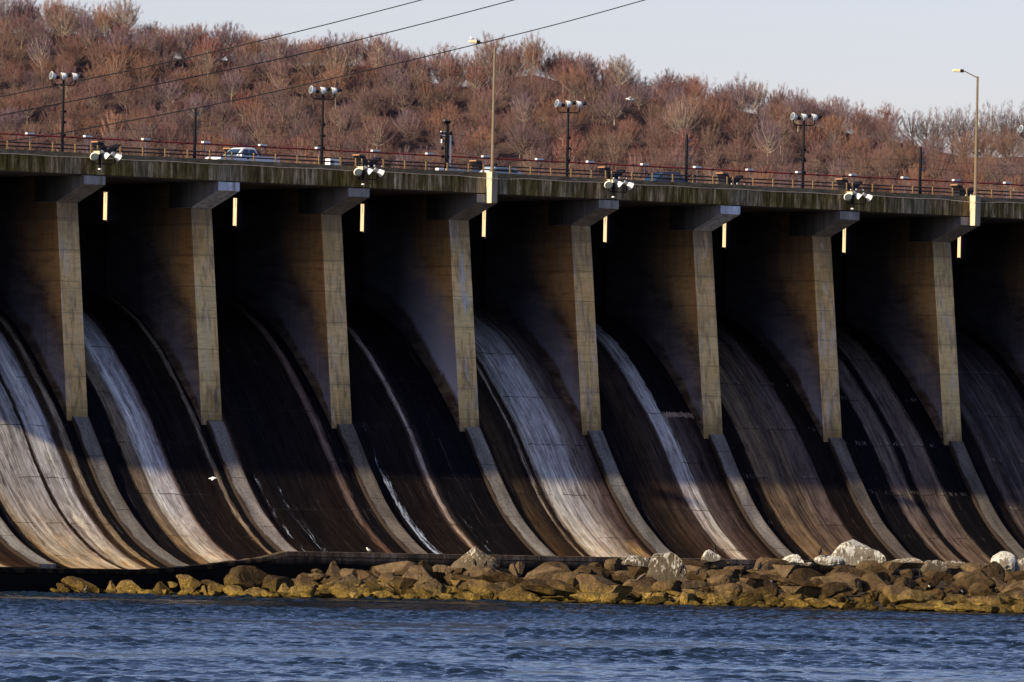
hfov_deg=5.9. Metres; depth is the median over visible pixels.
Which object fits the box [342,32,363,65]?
bare tree
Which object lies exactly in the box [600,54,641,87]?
bare tree
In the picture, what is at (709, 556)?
boulder
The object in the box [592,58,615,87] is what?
bare tree
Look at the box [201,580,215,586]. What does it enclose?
boulder
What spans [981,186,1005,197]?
bare tree
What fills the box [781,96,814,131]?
bare tree
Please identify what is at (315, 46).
bare tree
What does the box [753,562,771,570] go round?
boulder
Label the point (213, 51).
power line
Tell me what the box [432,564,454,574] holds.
boulder
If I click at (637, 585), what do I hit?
boulder
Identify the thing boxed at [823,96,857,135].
bare tree
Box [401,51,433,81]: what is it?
bare tree
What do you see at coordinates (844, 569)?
boulder
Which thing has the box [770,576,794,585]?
boulder
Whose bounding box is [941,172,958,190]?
bare tree
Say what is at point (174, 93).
bare tree
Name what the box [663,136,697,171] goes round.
bare tree
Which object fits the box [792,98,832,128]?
bare tree
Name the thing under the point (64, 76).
floodlight mast
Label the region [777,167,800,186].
bare tree
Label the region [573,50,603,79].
bare tree
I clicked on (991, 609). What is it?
boulder
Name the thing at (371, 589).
boulder
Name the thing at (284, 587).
boulder
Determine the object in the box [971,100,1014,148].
bare tree
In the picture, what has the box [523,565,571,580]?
boulder
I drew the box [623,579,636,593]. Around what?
boulder
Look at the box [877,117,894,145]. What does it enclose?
bare tree
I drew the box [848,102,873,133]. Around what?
bare tree
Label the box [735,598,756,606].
boulder
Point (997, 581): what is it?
boulder
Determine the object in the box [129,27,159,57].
bare tree
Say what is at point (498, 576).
boulder
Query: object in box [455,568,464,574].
boulder
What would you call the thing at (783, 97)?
bare tree
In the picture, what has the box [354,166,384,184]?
hanging floodlights
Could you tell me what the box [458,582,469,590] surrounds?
boulder
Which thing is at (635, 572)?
boulder
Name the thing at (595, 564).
boulder
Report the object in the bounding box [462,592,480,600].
boulder
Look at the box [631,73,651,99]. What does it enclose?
bare tree
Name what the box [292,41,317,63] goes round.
bare tree
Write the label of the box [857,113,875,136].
bare tree
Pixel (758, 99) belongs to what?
bare tree
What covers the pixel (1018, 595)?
boulder
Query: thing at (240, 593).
boulder
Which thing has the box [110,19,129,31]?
bare tree
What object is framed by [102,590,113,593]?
boulder
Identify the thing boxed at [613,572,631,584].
boulder
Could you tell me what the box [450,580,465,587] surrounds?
boulder
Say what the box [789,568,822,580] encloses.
boulder
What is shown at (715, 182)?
bare tree
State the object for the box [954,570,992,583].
boulder
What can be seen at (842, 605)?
boulder
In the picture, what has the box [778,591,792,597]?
boulder
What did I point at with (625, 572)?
boulder
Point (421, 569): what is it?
boulder
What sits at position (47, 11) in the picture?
bare tree
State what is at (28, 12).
bare tree
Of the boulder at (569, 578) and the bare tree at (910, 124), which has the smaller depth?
the boulder at (569, 578)
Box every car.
[480,167,522,173]
[645,172,689,182]
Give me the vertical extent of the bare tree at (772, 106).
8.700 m
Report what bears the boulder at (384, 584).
on the rubble
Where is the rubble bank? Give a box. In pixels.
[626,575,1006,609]
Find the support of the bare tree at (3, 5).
on the hillside
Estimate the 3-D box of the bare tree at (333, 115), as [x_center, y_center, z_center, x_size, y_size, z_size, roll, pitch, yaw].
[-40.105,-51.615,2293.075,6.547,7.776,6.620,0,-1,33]
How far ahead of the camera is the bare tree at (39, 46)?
2309.14 m
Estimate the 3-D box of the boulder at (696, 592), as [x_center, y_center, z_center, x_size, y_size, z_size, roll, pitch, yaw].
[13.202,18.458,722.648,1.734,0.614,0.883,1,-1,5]
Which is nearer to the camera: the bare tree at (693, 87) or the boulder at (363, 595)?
the boulder at (363, 595)
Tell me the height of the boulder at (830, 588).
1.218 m
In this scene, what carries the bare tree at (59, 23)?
on the hillside
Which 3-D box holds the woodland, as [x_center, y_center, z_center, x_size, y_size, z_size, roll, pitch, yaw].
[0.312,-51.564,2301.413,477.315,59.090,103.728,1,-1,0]
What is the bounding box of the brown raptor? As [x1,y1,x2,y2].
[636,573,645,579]
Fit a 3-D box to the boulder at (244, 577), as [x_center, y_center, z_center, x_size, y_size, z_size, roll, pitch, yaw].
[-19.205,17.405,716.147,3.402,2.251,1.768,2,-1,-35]
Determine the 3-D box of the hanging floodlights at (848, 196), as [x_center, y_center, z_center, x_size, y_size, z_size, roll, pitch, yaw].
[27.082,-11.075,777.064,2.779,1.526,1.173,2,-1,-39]
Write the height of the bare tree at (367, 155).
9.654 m
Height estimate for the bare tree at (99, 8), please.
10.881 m
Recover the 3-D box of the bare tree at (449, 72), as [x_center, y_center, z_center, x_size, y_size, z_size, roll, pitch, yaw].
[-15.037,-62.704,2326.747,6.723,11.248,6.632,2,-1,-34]
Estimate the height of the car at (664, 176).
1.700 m
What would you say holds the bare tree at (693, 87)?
on the hillside
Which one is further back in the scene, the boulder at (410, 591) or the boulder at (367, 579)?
the boulder at (367, 579)
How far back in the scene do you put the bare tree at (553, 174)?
2255.65 m
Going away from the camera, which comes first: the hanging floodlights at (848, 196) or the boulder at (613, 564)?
the boulder at (613, 564)
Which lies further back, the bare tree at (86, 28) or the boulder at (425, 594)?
the bare tree at (86, 28)
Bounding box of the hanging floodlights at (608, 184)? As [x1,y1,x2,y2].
[604,179,633,197]
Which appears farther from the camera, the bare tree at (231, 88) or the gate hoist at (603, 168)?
the bare tree at (231, 88)
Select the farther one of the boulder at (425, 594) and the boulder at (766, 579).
the boulder at (766, 579)
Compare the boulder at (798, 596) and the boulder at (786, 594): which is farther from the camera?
the boulder at (786, 594)
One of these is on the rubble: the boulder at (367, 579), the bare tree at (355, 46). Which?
the boulder at (367, 579)
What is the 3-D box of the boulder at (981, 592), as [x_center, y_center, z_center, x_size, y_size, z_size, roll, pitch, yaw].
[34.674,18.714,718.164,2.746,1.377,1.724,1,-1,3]
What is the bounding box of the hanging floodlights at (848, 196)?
[844,191,872,209]
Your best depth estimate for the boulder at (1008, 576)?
753.14 m
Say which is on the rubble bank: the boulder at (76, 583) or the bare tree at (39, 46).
the boulder at (76, 583)
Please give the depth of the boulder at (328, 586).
711.24 m
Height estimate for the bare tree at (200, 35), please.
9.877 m
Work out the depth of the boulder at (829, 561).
756.60 m
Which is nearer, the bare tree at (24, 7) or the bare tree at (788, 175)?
the bare tree at (788, 175)
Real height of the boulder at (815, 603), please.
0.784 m
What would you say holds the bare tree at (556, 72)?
on the hillside
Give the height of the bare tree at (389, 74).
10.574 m
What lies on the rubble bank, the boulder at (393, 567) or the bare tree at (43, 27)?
the boulder at (393, 567)
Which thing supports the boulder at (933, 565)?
on the rubble bank
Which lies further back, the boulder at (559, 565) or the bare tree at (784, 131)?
the bare tree at (784, 131)
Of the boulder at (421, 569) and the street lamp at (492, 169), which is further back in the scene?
the street lamp at (492, 169)
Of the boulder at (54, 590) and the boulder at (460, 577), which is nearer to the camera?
the boulder at (54, 590)
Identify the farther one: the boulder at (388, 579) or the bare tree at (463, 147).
the bare tree at (463, 147)
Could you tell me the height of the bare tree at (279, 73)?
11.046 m
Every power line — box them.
[0,0,420,96]
[0,0,512,115]
[7,0,643,140]
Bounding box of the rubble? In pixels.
[179,571,1023,613]
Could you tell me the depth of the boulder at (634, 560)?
744.35 m
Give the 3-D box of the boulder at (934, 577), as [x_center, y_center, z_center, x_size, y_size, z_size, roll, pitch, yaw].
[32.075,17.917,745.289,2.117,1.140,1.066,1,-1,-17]
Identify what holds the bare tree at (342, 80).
on the hillside
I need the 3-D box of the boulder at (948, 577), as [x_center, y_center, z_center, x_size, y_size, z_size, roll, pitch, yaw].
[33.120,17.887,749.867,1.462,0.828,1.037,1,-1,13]
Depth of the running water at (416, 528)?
743.44 m
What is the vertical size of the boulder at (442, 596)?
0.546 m
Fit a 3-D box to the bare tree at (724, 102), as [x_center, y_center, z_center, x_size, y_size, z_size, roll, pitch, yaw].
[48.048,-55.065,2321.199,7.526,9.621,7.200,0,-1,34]
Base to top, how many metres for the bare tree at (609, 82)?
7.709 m
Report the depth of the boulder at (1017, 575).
740.24 m
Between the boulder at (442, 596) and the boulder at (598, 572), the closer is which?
the boulder at (442, 596)
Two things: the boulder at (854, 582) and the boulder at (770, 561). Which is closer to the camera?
the boulder at (854, 582)
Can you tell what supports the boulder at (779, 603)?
on the rubble bank
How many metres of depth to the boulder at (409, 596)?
711.92 m
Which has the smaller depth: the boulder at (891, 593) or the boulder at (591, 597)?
the boulder at (591, 597)
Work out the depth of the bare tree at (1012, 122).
2338.52 m
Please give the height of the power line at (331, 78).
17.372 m
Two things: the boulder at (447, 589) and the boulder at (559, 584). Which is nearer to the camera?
the boulder at (447, 589)
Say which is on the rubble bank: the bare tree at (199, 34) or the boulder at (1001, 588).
the boulder at (1001, 588)
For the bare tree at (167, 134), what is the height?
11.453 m
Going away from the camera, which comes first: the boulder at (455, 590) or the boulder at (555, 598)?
the boulder at (555, 598)
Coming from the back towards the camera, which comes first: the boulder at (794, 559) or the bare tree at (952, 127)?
the bare tree at (952, 127)
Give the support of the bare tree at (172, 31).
on the hillside
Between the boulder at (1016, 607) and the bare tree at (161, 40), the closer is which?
the boulder at (1016, 607)
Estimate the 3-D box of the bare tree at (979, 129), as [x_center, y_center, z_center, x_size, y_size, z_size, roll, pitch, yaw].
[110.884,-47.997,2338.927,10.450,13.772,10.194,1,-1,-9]
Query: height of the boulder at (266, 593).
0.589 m
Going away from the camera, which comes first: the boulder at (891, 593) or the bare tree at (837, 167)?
the boulder at (891, 593)
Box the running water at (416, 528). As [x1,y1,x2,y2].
[384,481,440,553]
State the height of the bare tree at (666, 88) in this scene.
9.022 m
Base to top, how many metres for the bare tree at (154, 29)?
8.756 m
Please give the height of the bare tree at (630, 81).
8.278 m
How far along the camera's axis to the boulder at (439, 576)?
728.36 m
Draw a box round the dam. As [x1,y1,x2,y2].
[0,149,1023,593]
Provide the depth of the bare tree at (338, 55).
2324.43 m
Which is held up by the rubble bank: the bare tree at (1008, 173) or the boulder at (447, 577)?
the boulder at (447, 577)
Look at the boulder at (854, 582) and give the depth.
732.84 m
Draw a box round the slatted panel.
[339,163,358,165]
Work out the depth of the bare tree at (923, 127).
2336.76 m
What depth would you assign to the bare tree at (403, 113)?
2293.85 m
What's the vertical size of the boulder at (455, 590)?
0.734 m
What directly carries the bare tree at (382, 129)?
on the hillside
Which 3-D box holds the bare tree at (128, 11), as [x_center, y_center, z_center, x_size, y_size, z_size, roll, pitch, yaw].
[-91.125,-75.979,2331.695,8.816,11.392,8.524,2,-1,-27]
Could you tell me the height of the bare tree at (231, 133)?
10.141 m
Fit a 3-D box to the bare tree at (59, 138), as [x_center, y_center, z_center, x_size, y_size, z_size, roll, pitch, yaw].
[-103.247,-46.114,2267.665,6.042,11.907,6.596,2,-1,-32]
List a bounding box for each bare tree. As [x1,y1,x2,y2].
[0,0,18,29]
[0,14,15,32]
[0,105,26,138]
[2,130,25,149]
[4,0,39,26]
[7,11,34,47]
[11,68,36,88]
[13,0,38,30]
[13,86,40,124]
[24,32,58,71]
[33,17,52,40]
[34,0,65,29]
[45,5,82,36]
[46,0,69,32]
[48,118,74,151]
[54,0,79,32]
[55,59,80,97]
[61,1,93,31]
[70,10,94,33]
[71,139,100,152]
[76,14,98,45]
[78,76,114,113]
[88,1,116,35]
[91,9,118,36]
[98,108,125,141]
[101,28,133,62]
[103,52,128,94]
[107,22,135,46]
[110,0,143,31]
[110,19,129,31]
[124,136,154,155]
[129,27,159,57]
[133,24,157,43]
[138,102,166,134]
[141,20,167,43]
[148,28,181,61]
[153,78,183,112]
[153,118,187,154]
[158,25,189,56]
[166,67,191,91]
[169,26,199,67]
[182,91,210,119]
[185,24,208,53]
[186,22,212,57]
[186,29,228,69]
[198,145,223,158]
[201,38,222,70]
[207,20,237,57]
[213,21,244,53]
[218,67,244,103]
[219,125,251,147]
[225,42,254,66]
[232,30,260,57]
[242,34,268,62]
[243,106,279,148]
[260,32,295,60]
[260,35,288,54]
[262,36,279,61]
[267,56,293,93]
[283,136,315,162]
[285,42,314,77]
[287,38,309,63]
[287,96,306,129]
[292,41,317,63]
[298,151,329,164]
[302,36,328,70]
[314,41,358,84]
[319,28,345,57]
[319,62,350,108]
[323,131,351,157]
[325,47,349,67]
[327,103,352,130]
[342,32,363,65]
[347,33,366,65]
[356,116,399,149]
[359,146,379,166]
[360,37,388,65]
[361,33,400,61]
[366,46,386,67]
[373,64,411,102]
[380,39,409,65]
[384,48,409,66]
[387,47,409,80]
[391,108,416,131]
[391,146,419,168]
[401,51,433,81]
[407,48,425,72]
[418,55,439,80]
[424,109,453,141]
[428,42,460,81]
[429,80,452,109]
[433,57,460,86]
[442,102,460,129]
[447,55,466,85]
[449,52,478,85]
[451,136,476,161]
[458,57,489,90]
[464,125,498,156]
[465,57,487,83]
[466,30,516,81]
[472,82,505,117]
[475,152,496,166]
[484,53,515,84]
[500,42,523,74]
[502,39,530,76]
[508,92,538,125]
[519,29,552,71]
[520,40,544,81]
[520,148,540,172]
[533,167,562,175]
[539,50,562,78]
[545,91,580,120]
[547,50,574,81]
[548,111,576,144]
[551,56,573,92]
[552,135,586,168]
[555,51,583,80]
[558,62,594,100]
[572,69,599,98]
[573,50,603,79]
[577,53,598,85]
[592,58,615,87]
[595,82,632,124]
[595,129,623,155]
[597,74,620,95]
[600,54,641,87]
[604,70,629,90]
[618,115,638,148]
[622,78,641,95]
[626,149,651,179]
[628,81,653,109]
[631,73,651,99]
[650,67,682,95]
[658,93,704,134]
[659,76,681,104]
[662,82,687,119]
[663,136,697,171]
[667,129,700,153]
[677,74,696,98]
[680,77,708,107]
[686,75,700,94]
[702,89,731,115]
[703,142,724,167]
[706,166,728,183]
[707,99,729,137]
[710,83,729,101]
[717,86,734,105]
[722,72,757,106]
[729,85,755,116]
[740,81,766,109]
[745,167,778,186]
[751,112,783,159]
[761,97,782,122]
[764,91,784,114]
[766,115,795,153]
[769,83,793,111]
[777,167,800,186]
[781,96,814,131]
[783,96,834,127]
[787,86,810,109]
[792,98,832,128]
[802,98,824,125]
[805,140,828,169]
[816,115,851,143]
[821,94,843,119]
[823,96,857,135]
[825,165,867,190]
[827,159,849,177]
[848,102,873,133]
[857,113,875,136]
[866,140,895,175]
[871,102,902,129]
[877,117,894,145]
[894,180,917,193]
[895,110,928,143]
[897,161,934,192]
[901,131,921,159]
[909,145,932,168]
[911,107,939,147]
[919,105,957,150]
[920,134,944,161]
[931,184,950,194]
[933,107,969,153]
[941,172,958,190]
[945,104,987,149]
[961,112,997,152]
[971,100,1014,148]
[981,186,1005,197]
[982,108,1023,156]
[991,99,1023,155]
[996,175,1023,197]
[998,161,1019,187]
[1001,190,1023,198]
[1007,104,1023,148]
[1008,150,1023,180]
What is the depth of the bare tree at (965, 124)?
2337.05 m
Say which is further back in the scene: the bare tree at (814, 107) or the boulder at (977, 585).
the bare tree at (814, 107)
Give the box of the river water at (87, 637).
[0,591,1023,681]
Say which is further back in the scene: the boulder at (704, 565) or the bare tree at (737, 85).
the bare tree at (737, 85)
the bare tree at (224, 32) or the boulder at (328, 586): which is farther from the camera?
the bare tree at (224, 32)
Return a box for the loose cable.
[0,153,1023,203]
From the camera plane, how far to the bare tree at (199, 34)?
2337.05 m
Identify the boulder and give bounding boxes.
[50,588,59,592]
[56,583,69,592]
[61,576,98,592]
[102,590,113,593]
[106,580,116,592]
[115,591,142,594]
[116,580,140,593]
[143,589,160,594]
[153,581,173,594]
[162,589,169,594]
[168,581,177,587]
[176,574,201,589]
[177,587,197,594]
[184,590,195,594]
[200,585,207,594]
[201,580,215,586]
[207,583,224,594]
[208,592,221,595]
[222,585,243,595]
[224,565,267,590]
[230,592,245,594]
[243,588,266,596]
[260,591,272,596]
[262,575,293,592]
[273,591,287,596]
[277,583,290,596]
[288,585,318,597]
[294,572,318,585]
[300,593,310,596]
[308,573,325,580]
[311,569,326,575]
[315,584,323,593]
[319,588,333,597]
[321,583,334,589]
[322,577,339,580]
[323,560,340,579]
[326,574,361,585]
[328,582,357,598]
[338,568,366,577]
[348,592,362,597]
[355,581,382,590]
[356,570,378,578]
[357,587,370,592]
[359,576,378,583]
[360,593,373,597]
[366,587,378,592]
[370,561,418,576]
[373,590,392,597]
[377,572,396,581]
[378,582,393,589]
[381,576,414,588]
[391,577,417,594]
[402,572,431,585]
[403,588,418,598]
[403,593,416,598]
[407,565,432,577]
[412,578,442,595]
[417,589,432,598]
[418,560,432,575]
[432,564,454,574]
[432,572,444,581]
[435,593,453,599]
[442,584,451,593]
[444,573,459,584]
[449,586,463,593]
[450,546,498,572]
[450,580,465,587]
[451,575,477,579]
[454,591,475,598]
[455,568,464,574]
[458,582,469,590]
[462,568,495,581]
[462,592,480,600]
[465,566,500,571]
[466,579,504,594]
[475,591,493,598]
[482,571,525,586]
[492,557,499,569]
[494,582,512,593]
[496,585,529,601]
[498,567,508,572]
[509,563,519,577]
[515,561,524,576]
[516,579,546,596]
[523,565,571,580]
[523,584,575,598]
[527,593,539,601]
[534,561,570,570]
[539,596,578,601]
[546,579,578,598]
[552,572,582,586]
[569,592,604,602]
[573,567,607,578]
[576,573,613,592]
[577,565,610,578]
[578,570,593,582]
[588,562,603,567]
[599,593,620,603]
[604,558,621,570]
[606,584,632,600]
[609,571,615,580]
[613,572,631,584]
[615,570,629,576]
[620,555,649,570]
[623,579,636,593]
[626,580,652,594]
[627,566,648,579]
[638,589,658,592]
[640,577,656,583]
[640,592,652,597]
[644,596,666,604]
[646,552,686,580]
[651,580,681,598]
[652,592,668,604]
[667,591,680,595]
[671,596,700,601]
[678,592,696,604]
[680,580,711,590]
[681,589,702,594]
[682,559,711,569]
[685,565,701,572]
[697,594,707,601]
[698,569,707,579]
[701,549,720,562]
[705,574,732,590]
[706,569,740,578]
[706,596,730,603]
[709,559,728,567]
[712,583,742,595]
[718,590,738,599]
[724,566,746,573]
[727,597,736,605]
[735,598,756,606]
[736,581,754,593]
[739,577,763,588]
[739,592,763,600]
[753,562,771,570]
[753,575,773,585]
[753,583,778,597]
[754,557,790,569]
[754,569,779,576]
[763,594,785,607]
[766,601,775,607]
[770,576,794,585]
[771,564,809,577]
[777,585,821,597]
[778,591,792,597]
[783,554,803,564]
[783,594,804,607]
[788,598,810,607]
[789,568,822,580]
[789,578,814,586]
[802,562,811,567]
[804,598,829,608]
[809,576,825,580]
[811,578,823,586]
[814,555,844,567]
[818,582,846,595]
[823,572,861,593]
[824,598,838,607]
[827,565,853,575]
[830,582,853,596]
[832,539,885,567]
[833,565,865,576]
[835,602,856,609]
[856,560,892,575]
[860,573,887,592]
[866,569,889,580]
[881,561,902,573]
[882,585,911,603]
[888,558,924,568]
[894,577,916,589]
[897,590,931,603]
[898,603,937,610]
[899,569,913,576]
[920,560,947,571]
[922,571,948,584]
[924,589,945,599]
[927,599,942,603]
[933,604,956,611]
[934,601,953,610]
[942,571,954,581]
[944,561,964,570]
[947,594,970,602]
[951,603,978,611]
[953,571,970,579]
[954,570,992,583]
[960,562,981,571]
[960,578,995,591]
[967,596,987,605]
[968,582,991,596]
[970,589,1005,603]
[973,603,1011,612]
[974,561,1004,581]
[983,595,1002,604]
[985,605,999,612]
[991,551,1019,571]
[991,577,1007,590]
[997,592,1016,605]
[998,585,1007,591]
[1000,580,1023,592]
[1004,570,1012,581]
[1004,587,1021,595]
[1011,570,1023,580]
[1011,590,1023,600]
[1011,605,1023,611]
[1014,600,1023,605]
[1017,558,1023,570]
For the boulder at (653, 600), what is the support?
on the rubble
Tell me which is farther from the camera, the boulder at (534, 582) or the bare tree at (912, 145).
the bare tree at (912, 145)
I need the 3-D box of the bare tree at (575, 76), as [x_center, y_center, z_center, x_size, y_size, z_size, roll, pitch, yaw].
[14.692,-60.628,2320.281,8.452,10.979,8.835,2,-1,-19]
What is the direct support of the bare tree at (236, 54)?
on the hillside
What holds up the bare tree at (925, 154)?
on the hillside
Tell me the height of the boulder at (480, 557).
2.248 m
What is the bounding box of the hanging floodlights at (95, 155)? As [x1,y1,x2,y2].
[90,150,121,169]
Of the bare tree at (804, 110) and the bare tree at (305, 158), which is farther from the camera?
the bare tree at (804, 110)
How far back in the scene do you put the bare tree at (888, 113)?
2332.46 m
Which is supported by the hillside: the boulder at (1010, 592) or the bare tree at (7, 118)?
the bare tree at (7, 118)
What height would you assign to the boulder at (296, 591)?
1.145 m
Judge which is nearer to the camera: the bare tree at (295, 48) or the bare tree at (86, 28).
the bare tree at (86, 28)
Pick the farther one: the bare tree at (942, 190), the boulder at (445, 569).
the bare tree at (942, 190)
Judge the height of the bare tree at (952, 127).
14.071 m
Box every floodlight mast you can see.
[49,71,82,151]
[309,86,341,163]
[554,99,586,176]
[790,112,821,187]
[1019,125,1023,137]
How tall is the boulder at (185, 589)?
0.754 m
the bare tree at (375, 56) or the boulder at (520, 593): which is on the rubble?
the boulder at (520, 593)
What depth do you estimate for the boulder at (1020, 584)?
732.29 m
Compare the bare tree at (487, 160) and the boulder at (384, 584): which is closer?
the boulder at (384, 584)
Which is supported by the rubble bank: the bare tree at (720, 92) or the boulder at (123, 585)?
the boulder at (123, 585)
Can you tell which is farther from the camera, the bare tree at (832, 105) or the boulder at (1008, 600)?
the bare tree at (832, 105)
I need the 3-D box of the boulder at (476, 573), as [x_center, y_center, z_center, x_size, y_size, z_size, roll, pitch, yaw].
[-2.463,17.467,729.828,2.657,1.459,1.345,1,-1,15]
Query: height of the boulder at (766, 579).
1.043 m
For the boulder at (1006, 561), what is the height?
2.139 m
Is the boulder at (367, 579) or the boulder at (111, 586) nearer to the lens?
the boulder at (111, 586)
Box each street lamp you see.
[469,40,495,171]
[953,69,978,195]
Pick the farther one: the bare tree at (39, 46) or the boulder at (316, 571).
the bare tree at (39, 46)
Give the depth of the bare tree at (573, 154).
2275.30 m
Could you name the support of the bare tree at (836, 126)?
on the hillside
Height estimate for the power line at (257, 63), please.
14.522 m
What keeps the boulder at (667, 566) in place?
on the rubble bank
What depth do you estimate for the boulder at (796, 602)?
709.65 m
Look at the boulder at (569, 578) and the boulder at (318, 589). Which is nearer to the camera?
the boulder at (318, 589)
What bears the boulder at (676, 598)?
on the rubble
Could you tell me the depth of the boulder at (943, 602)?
707.75 m
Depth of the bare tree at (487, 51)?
2333.44 m
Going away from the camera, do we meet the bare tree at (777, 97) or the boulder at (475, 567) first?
the boulder at (475, 567)
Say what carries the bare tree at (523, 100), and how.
on the hillside
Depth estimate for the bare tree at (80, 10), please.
2334.24 m
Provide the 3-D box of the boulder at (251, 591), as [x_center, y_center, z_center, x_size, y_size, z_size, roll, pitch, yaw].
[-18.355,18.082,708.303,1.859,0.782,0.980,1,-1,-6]
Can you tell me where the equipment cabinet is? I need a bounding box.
[325,159,338,164]
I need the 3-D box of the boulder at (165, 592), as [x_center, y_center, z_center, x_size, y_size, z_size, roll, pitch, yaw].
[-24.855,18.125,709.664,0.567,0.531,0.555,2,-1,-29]
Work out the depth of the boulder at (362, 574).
722.50 m
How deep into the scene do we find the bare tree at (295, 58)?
2324.20 m
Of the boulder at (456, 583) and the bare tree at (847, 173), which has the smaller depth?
the boulder at (456, 583)
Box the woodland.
[0,0,1023,198]
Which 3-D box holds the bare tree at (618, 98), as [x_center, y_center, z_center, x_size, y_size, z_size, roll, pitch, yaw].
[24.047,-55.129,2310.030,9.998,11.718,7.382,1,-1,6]
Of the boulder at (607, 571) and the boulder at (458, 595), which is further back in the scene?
the boulder at (607, 571)
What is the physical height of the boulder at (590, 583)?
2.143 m
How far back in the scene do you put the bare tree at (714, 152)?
2284.47 m
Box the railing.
[0,141,1023,197]
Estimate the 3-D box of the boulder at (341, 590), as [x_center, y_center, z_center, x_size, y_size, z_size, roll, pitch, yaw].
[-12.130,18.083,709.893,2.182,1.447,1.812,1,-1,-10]
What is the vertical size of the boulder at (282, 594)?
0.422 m
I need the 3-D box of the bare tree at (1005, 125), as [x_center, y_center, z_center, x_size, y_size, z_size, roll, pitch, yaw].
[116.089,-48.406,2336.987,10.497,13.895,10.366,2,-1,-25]
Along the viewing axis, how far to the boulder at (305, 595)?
707.60 m
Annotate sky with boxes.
[0,0,1023,157]
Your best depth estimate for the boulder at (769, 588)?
723.32 m
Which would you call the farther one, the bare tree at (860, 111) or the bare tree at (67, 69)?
the bare tree at (860, 111)
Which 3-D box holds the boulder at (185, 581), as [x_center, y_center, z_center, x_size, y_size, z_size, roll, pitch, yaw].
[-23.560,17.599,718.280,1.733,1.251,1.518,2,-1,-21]
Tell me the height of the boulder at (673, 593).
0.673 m
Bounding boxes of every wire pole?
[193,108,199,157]
[684,134,690,181]
[918,147,924,193]
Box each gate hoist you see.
[91,141,128,153]
[352,154,389,167]
[469,160,497,169]
[598,166,633,179]
[716,172,750,184]
[835,178,869,190]
[950,184,984,196]
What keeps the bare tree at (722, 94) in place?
on the hillside
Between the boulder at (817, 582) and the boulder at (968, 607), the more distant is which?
the boulder at (817, 582)
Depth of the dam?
757.87 m
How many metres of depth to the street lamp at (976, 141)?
785.33 m
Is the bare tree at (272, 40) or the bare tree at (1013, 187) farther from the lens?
the bare tree at (272, 40)
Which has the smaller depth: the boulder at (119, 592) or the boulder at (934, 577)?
the boulder at (119, 592)
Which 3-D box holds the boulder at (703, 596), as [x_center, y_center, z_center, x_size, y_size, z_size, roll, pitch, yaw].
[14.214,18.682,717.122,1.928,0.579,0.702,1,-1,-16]
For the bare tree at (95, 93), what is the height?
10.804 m
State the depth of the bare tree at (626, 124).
2296.70 m
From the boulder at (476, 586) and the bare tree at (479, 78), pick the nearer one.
the boulder at (476, 586)
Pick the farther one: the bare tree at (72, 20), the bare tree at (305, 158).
the bare tree at (72, 20)
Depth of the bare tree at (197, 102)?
2291.40 m
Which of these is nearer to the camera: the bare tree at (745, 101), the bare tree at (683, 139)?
the bare tree at (683, 139)
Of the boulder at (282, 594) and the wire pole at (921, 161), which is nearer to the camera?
the boulder at (282, 594)
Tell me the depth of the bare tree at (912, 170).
2276.30 m
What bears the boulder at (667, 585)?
on the rubble bank
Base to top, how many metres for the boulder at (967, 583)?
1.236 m
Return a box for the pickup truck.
[205,147,279,161]
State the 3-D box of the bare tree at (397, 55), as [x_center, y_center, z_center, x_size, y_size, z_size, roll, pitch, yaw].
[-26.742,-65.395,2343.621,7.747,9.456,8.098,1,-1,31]
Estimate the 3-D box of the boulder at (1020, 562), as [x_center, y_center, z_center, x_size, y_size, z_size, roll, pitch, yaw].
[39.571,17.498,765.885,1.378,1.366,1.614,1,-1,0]
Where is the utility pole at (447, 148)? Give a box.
[440,118,456,169]
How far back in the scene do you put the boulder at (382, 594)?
710.17 m
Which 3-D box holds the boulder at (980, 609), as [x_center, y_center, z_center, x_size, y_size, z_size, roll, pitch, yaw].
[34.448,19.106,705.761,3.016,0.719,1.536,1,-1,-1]
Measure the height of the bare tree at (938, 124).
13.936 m
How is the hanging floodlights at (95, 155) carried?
hanging from the dam
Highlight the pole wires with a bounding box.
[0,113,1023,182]
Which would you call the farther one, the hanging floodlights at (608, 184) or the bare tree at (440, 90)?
the bare tree at (440, 90)
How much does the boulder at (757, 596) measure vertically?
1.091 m
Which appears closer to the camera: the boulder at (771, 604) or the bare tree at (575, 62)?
the boulder at (771, 604)
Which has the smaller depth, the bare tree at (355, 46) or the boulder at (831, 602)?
the boulder at (831, 602)
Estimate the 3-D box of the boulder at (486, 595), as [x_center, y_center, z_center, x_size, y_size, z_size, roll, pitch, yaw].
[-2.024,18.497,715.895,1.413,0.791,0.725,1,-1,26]
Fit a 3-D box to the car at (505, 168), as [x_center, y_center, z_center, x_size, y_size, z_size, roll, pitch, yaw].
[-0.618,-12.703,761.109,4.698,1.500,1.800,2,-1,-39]

